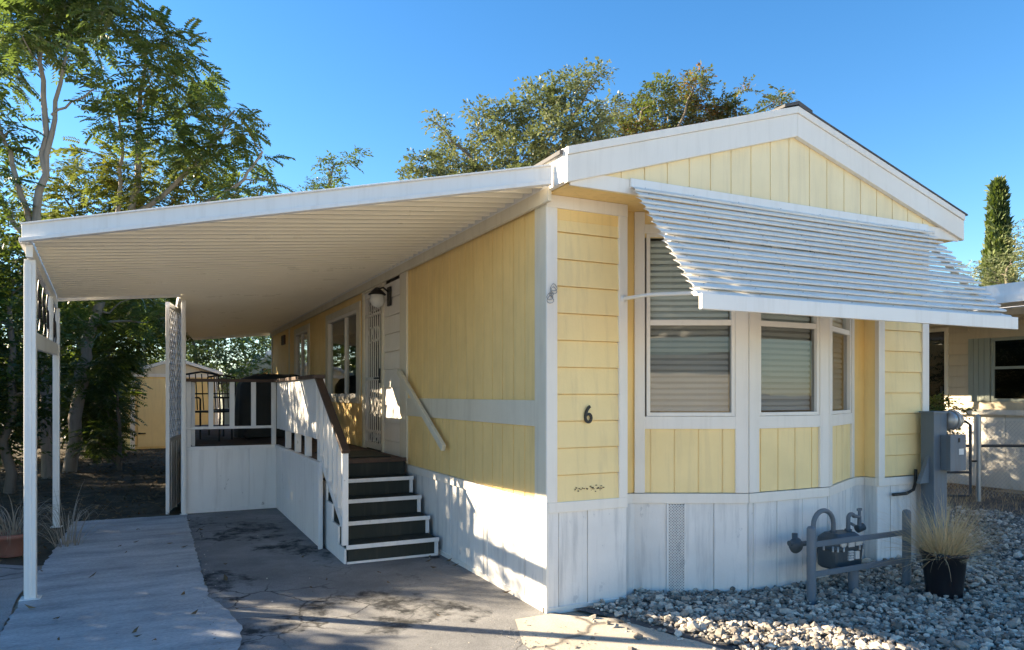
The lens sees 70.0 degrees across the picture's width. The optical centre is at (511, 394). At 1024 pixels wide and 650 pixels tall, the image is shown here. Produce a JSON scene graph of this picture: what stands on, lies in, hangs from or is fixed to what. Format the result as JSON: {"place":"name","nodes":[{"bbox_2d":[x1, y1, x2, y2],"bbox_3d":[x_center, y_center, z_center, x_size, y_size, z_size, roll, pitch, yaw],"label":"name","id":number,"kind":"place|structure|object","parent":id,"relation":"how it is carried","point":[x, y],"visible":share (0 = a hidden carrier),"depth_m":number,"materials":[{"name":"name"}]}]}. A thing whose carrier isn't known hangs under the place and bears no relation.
{"place":"outdoors","nodes":[
{"label":"outdoors","id":0,"kind":"place"},
{"bbox_2d":[0,564,39,631],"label":"old paving","id":1,"kind":"structure","parent":0,"point":[11,583],"depth_m":5.84,"materials":[{"name":"concrete"}]},
{"bbox_2d":[187,507,563,649],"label":"driveway","id":2,"kind":"structure","parent":0,"point":[341,605],"depth_m":5.59,"materials":[{"name":"concrete"}]},
{"bbox_2d":[177,374,400,548],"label":"porch deck","id":3,"kind":"structure","parent":2,"relation":"on","point":[284,475],"depth_m":9.54,"materials":[{"name":"white wood"}]},
{"bbox_2d":[186,371,232,441],"bbox_3d":[-4.532,0.178,10.931,0.508,1.035,0.574,0,0,-1],"label":"metal chair","id":4,"kind":"object","parent":3,"relation":"on","point":[219,411],"visible":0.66,"depth_m":10.72,"materials":[{"name":"black metal"}]},
{"bbox_2d":[207,374,235,436],"bbox_3d":[-4.772,0.178,12.333,0.574,1.035,0.508,0,0,41],"label":"metal chair","id":5,"kind":"object","parent":3,"relation":"on","point":[227,393],"visible":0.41,"depth_m":12.43,"materials":[{"name":"black metal"}]},
{"bbox_2d":[234,374,302,438],"bbox_3d":[-3.768,0.190,11.678,1.240,1.010,0.653,0,0,-26],"label":"covered barbecue","id":6,"kind":"object","parent":3,"relation":"on","point":[243,404],"visible":0.51,"depth_m":11.28,"materials":[{"name":"fabric"}]},
{"bbox_2d":[315,450,390,457],"bbox_3d":[-1.826,0.686,8.339,0.650,0.014,0.900,0,0,-26],"label":"door mat","id":7,"kind":"object","parent":3,"relation":"on","point":[361,454],"depth_m":8.21,"materials":[{"name":"brown"}]},
{"bbox_2d":[315,378,438,564],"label":"porch steps","id":8,"kind":"structure","parent":2,"relation":"on","point":[379,515],"depth_m":7.12,"materials":[{"name":"white paint"}]},
{"bbox_2d":[0,0,1023,376],"label":"sky","id":9,"kind":"structure","parent":0,"point":[934,89],"materials":[{"name":"blue"}]},
{"bbox_2d":[2,398,1023,640],"bbox_3d":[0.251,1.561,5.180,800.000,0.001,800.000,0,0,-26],"label":"ground","id":10,"kind":"structure","parent":0,"point":[571,613],"depth_m":5.25,"materials":[{"name":"soil"}]},
{"bbox_2d":[0,515,242,649],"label":"concrete slab","id":11,"kind":"structure","parent":10,"relation":"on","point":[129,590],"depth_m":5.51,"materials":[{"name":"grey concrete"}]},
{"bbox_2d":[166,302,180,513],"bbox_3d":[-4.609,0.180,10.010,0.050,2.730,1.317,0,0,-16],"label":"lattice screen","id":12,"kind":"object","parent":11,"relation":"on","point":[173,438],"visible":0.79,"depth_m":9.79,"materials":[{"name":"white paint"}]},
{"bbox_2d":[19,164,551,600],"bbox_3d":[-4.365,-0.012,10.512,3.582,3.115,14.027,0,0,-26],"label":"carport","id":13,"kind":"object","parent":11,"relation":"on","point":[265,265],"visible":0.88,"depth_m":6.24,"materials":[{"name":"white metal"}]},
{"bbox_2d":[0,419,332,565],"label":"back yard","id":14,"kind":"structure","parent":10,"relation":"on","point":[113,497],"depth_m":11.34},
{"bbox_2d":[0,495,66,557],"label":"clay pot plant","id":15,"kind":"object","parent":14,"relation":"on","point":[13,539],"visible":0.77,"depth_m":6.93,"materials":[{"name":"brown plant"}]},
{"bbox_2d":[0,266,68,424],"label":"tree","id":16,"kind":"object","parent":14,"relation":"on","point":[22,321],"visible":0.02,"depth_m":19.07,"materials":[{"name":"green plant"}]},
{"bbox_2d":[0,344,68,467],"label":"hedge shrub","id":17,"kind":"object","parent":14,"relation":"on","point":[20,451],"visible":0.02,"depth_m":16.52,"materials":[{"name":"green plant"}]},
{"bbox_2d":[0,295,100,435],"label":"tree","id":18,"kind":"object","parent":14,"relation":"on","point":[23,337],"visible":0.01,"depth_m":22.67,"materials":[{"name":"green plant"}]},
{"bbox_2d":[0,198,107,493],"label":"dark shrub","id":19,"kind":"object","parent":14,"relation":"on","point":[10,419],"visible":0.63,"depth_m":10.91,"materials":[{"name":"green plant"}]},
{"bbox_2d":[3,343,122,447],"bbox_3d":[-13.589,-0.042,21.159,4.820,3.225,4.590,0,0,-26],"label":"hedge shrub","id":20,"kind":"object","parent":14,"relation":"on","point":[67,351],"visible":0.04,"depth_m":21.24,"materials":[{"name":"green plant"}]},
{"bbox_2d":[5,486,127,551],"bbox_3d":[-4.489,1.277,7.468,1.007,0.756,1.081,0,0,-26],"label":"dead clump","id":21,"kind":"object","parent":14,"relation":"on","point":[68,541],"visible":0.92,"depth_m":7.46,"materials":[{"name":"grey plant"}]},
{"bbox_2d":[0,0,164,478],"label":"tall tree","id":22,"kind":"object","parent":14,"relation":"on","point":[33,39],"visible":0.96,"depth_m":13.43,"materials":[{"name":"green plant"}]},
{"bbox_2d":[20,341,148,442],"bbox_3d":[-13.626,-0.134,23.035,4.673,3.500,5.210,0,0,15],"label":"hedge shrub","id":23,"kind":"object","parent":14,"relation":"on","point":[88,413],"visible":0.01,"depth_m":23.10,"materials":[{"name":"green plant"}]},
{"bbox_2d":[52,333,143,470],"bbox_3d":[-8.480,0.161,14.845,1.827,2.822,2.371,0,0,-26],"label":"dark shrub","id":24,"kind":"object","parent":14,"relation":"on","point":[95,393],"visible":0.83,"depth_m":14.76,"materials":[{"name":"green plant"}]},
{"bbox_2d":[43,298,189,459],"bbox_3d":[-9.600,-0.624,17.984,3.380,5.743,4.036,0,0,-26],"label":"dark tree","id":25,"kind":"object","parent":14,"relation":"on","point":[127,391],"visible":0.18,"depth_m":17.51,"materials":[{"name":"green plant"}]},
{"bbox_2d":[60,312,188,418],"bbox_3d":[-15.727,-1.737,27.005,6.607,6.583,6.037,0,0,18],"label":"tree","id":26,"kind":"object","parent":14,"relation":"on","point":[154,360],"depth_m":27.16,"materials":[{"name":"green plant"}]},
{"bbox_2d":[0,136,254,439],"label":"yellowing tree","id":27,"kind":"object","parent":14,"relation":"on","point":[108,182],"visible":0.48,"depth_m":15.10,"materials":[{"name":"green plant"}]},
{"bbox_2d":[9,5,295,472],"bbox_3d":[-7.264,-2.758,14.537,5.810,9.051,3.313,0,0,1],"label":"tall tree","id":28,"kind":"object","parent":14,"relation":"on","point":[198,99],"visible":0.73,"depth_m":14.25,"materials":[{"name":"green plant"}]},
{"bbox_2d":[101,299,219,370],"bbox_3d":[-15.973,-1.947,30.996,6.847,7.024,7.250,0,0,-26],"label":"tree","id":29,"kind":"object","parent":14,"relation":"on","point":[163,350],"visible":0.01,"depth_m":32.10,"materials":[{"name":"green plant"}]},
{"bbox_2d":[123,358,222,448],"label":"garden shed","id":30,"kind":"structure","parent":14,"relation":"on","point":[152,416],"depth_m":20.74,"materials":[{"name":"yellow paint"}]},
{"bbox_2d":[138,379,165,446],"bbox_3d":[-10.045,0.525,20.730,1.010,1.920,0.064,0,0,-33],"label":"door","id":31,"kind":"structure","parent":30,"relation":"in","point":[153,414],"depth_m":20.67,"materials":[{"name":"yellow paint"}]},
{"bbox_2d":[124,298,270,396],"bbox_3d":[-10.464,-0.856,25.327,5.273,6.268,5.021,0,0,-7],"label":"tree","id":32,"kind":"object","parent":14,"relation":"on","point":[232,371],"visible":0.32,"depth_m":24.52,"materials":[{"name":"green plant"}]},
{"bbox_2d":[187,335,270,377],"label":"tree","id":33,"kind":"object","parent":14,"relation":"on","point":[247,346],"visible":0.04,"depth_m":33.00,"materials":[{"name":"green plant"}]},
{"bbox_2d":[220,350,270,424],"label":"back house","id":34,"kind":"structure","parent":14,"relation":"on","point":[227,414],"depth_m":27.31,"materials":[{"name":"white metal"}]},
{"bbox_2d":[0,448,510,640],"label":"leaf litter","id":35,"kind":"object","parent":14,"relation":"on","point":[142,491],"visible":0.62,"depth_m":11.60,"materials":[{"name":"brown plant"}]},
{"bbox_2d":[298,144,373,191],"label":"back tree","id":36,"kind":"object","parent":14,"relation":"on","point":[329,173],"visible":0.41,"depth_m":18.05,"materials":[{"name":"green plant"}]},
{"bbox_2d":[394,56,634,180],"bbox_3d":[0.032,-3.195,19.246,6.340,10.842,3.920,0,0,12],"label":"back tree","id":37,"kind":"object","parent":10,"relation":"on","point":[538,149],"visible":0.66,"depth_m":18.33,"materials":[{"name":"green plant"}]},
{"bbox_2d":[270,101,967,613],"bbox_3d":[-0.810,-0.375,12.032,4.276,3.880,13.962,0,0,-26],"label":"mobile home","id":38,"kind":"object","parent":10,"relation":"on","point":[600,439],"visible":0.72,"depth_m":5.73,"materials":[{"name":"yellow paint"}]},
{"bbox_2d":[296,329,306,375],"bbox_3d":[-3.934,-0.565,13.765,0.062,1.220,1.240,0,0,-26],"label":"window","id":39,"kind":"structure","parent":38,"relation":"in","point":[302,333],"depth_m":13.80,"materials":[{"name":"white paint"}]},
{"bbox_2d":[328,309,355,396],"bbox_3d":[-2.500,-0.560,10.837,0.062,1.210,1.860,0,0,-26],"label":"window","id":40,"kind":"structure","parent":38,"relation":"in","point":[352,313],"depth_m":10.93,"materials":[{"name":"white paint"}]},
{"bbox_2d":[365,292,380,449],"bbox_3d":[-1.754,-0.310,9.254,0.136,2.000,0.810,0,0,-26],"label":"door","id":41,"kind":"structure","parent":38,"relation":"in","point":[374,333],"depth_m":9.35,"materials":[{"name":"white metal"}]},
{"bbox_2d":[368,286,391,307],"bbox_3d":[-1.547,-1.131,8.520,0.260,0.252,0.210,0,0,-26],"label":"porch light","id":42,"kind":"object","parent":38,"relation":"attached to","point":[377,297],"visible":1,"depth_m":8.46,"materials":[{"name":"white glass"}]},
{"bbox_2d":[397,369,445,450],"bbox_3d":[-0.934,0.125,7.473,0.070,0.812,1.426,0,0,-26],"label":"wall handrail","id":43,"kind":"object","parent":38,"relation":"attached to","point":[424,414],"depth_m":7.34,"materials":[{"name":"beige paint"}]},
{"bbox_2d":[645,233,734,415],"bbox_3d":[1.386,-0.537,5.707,0.685,1.416,0.092,0,0,0],"label":"window","id":44,"kind":"structure","parent":38,"relation":"in","point":[686,345],"depth_m":5.73,"materials":[{"name":"glass"}]},
{"bbox_2d":[759,239,818,415],"bbox_3d":[2.202,-0.537,5.890,0.666,1.416,0.092,0,0,-26],"label":"window","id":45,"kind":"structure","parent":38,"relation":"in","point":[784,368],"depth_m":5.93,"materials":[{"name":"glass"}]},
{"bbox_2d":[621,178,1017,329],"bbox_3d":[2.366,-1.011,5.606,3.225,0.988,1.052,0,0,-26],"label":"window awning","id":46,"kind":"object","parent":38,"relation":"attached to","point":[909,309],"depth_m":5.31,"materials":[{"name":"metal"}]},
{"bbox_2d":[833,254,850,413],"bbox_3d":[2.848,-0.537,6.423,0.092,1.416,0.685,0,0,37],"label":"window","id":47,"kind":"structure","parent":38,"relation":"in","point":[846,331],"depth_m":6.65,"materials":[{"name":"white paint"}]},
{"bbox_2d":[515,614,726,649],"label":"concrete apron","id":48,"kind":"object","parent":10,"relation":"on","point":[544,626],"visible":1,"depth_m":4.66,"materials":[{"name":"beige concrete"}]},
{"bbox_2d":[600,60,796,139],"bbox_3d":[5.697,-3.764,22.190,6.291,12.670,4.093,0,0,12],"label":"back tree","id":49,"kind":"object","parent":10,"relation":"on","point":[689,99],"visible":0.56,"depth_m":22.06,"materials":[{"name":"green plant"}]},
{"bbox_2d":[929,281,1023,490],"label":"neighbour home","id":50,"kind":"object","parent":10,"relation":"on","point":[981,369],"visible":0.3,"depth_m":12.26,"materials":[{"name":"beige"}]},
{"bbox_2d":[991,336,1023,401],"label":"window","id":51,"kind":"structure","parent":50,"relation":"in","point":[1007,353],"depth_m":12.04,"materials":[{"name":"black glass"}]},
{"bbox_2d":[947,479,1023,519],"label":"dry grass","id":52,"kind":"structure","parent":10,"relation":"on","point":[984,490],"depth_m":10.46,"materials":[{"name":"plant"}]},
{"bbox_2d":[949,219,1023,285],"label":"bushy tree","id":53,"kind":"object","parent":10,"relation":"on","point":[1013,271],"visible":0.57,"depth_m":26.87,"materials":[{"name":"green plant"}]},
{"bbox_2d":[978,175,1017,286],"bbox_3d":[19.942,-3.743,29.983,1.826,10.575,1.760,0,0,-26],"label":"cypress tree","id":54,"kind":"object","parent":10,"relation":"on","point":[997,208],"visible":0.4,"depth_m":29.76,"materials":[{"name":"green plant"}]},
{"bbox_2d":[78,488,1023,649],"bbox_3d":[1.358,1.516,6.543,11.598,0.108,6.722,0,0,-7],"label":"gravel","id":55,"kind":"structure","parent":0,"point":[917,611],"depth_m":5.13,"materials":[{"name":"grey gravel"}]},
{"bbox_2d":[787,508,865,568],"bbox_3d":[2.576,1.231,5.806,1.058,0.668,0.296,0,0,-39],"label":"gas meter","id":56,"kind":"object","parent":55,"relation":"on","point":[838,555],"visible":0.75,"depth_m":5.74,"materials":[{"name":"grey paint"}]},
{"bbox_2d":[806,509,910,604],"bbox_3d":[2.677,1.260,5.649,1.156,0.670,0.130,0,0,-26],"label":"guard rail","id":57,"kind":"object","parent":55,"relation":"on","point":[812,544],"visible":0.88,"depth_m":5.59,"materials":[{"name":"grey metal"}]},
{"bbox_2d":[892,410,965,546],"bbox_3d":[3.879,0.858,6.775,0.742,1.414,0.246,0,0,-20],"label":"electric pedestal","id":58,"kind":"object","parent":55,"relation":"on","point":[942,452],"visible":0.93,"depth_m":6.77,"materials":[{"name":"grey paint"}]},
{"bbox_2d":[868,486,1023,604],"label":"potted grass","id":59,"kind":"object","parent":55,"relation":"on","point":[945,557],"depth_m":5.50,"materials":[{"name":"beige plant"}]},
{"bbox_2d":[929,391,976,434],"bbox_3d":[6.738,0.745,11.497,1.044,1.602,0.763,0,0,-2],"label":"leafy shrub","id":60,"kind":"object","parent":55,"relation":"on","point":[937,407],"visible":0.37,"depth_m":11.40,"materials":[{"name":"green plant"}]},
{"bbox_2d":[975,414,1023,501],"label":"chain link fence","id":61,"kind":"object","parent":55,"relation":"on","point":[979,445],"visible":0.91,"depth_m":10.51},
{"bbox_2d":[947,420,976,496],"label":"wire gate","id":62,"kind":"structure","parent":61,"relation":"attached to","point":[969,472],"depth_m":10.50,"materials":[{"name":"black metal"}]},
{"bbox_2d":[947,483,1002,490],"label":"side path","id":63,"kind":"structure","parent":0,"point":[962,486],"depth_m":12.11,"materials":[{"name":"grey concrete"}]}
]}

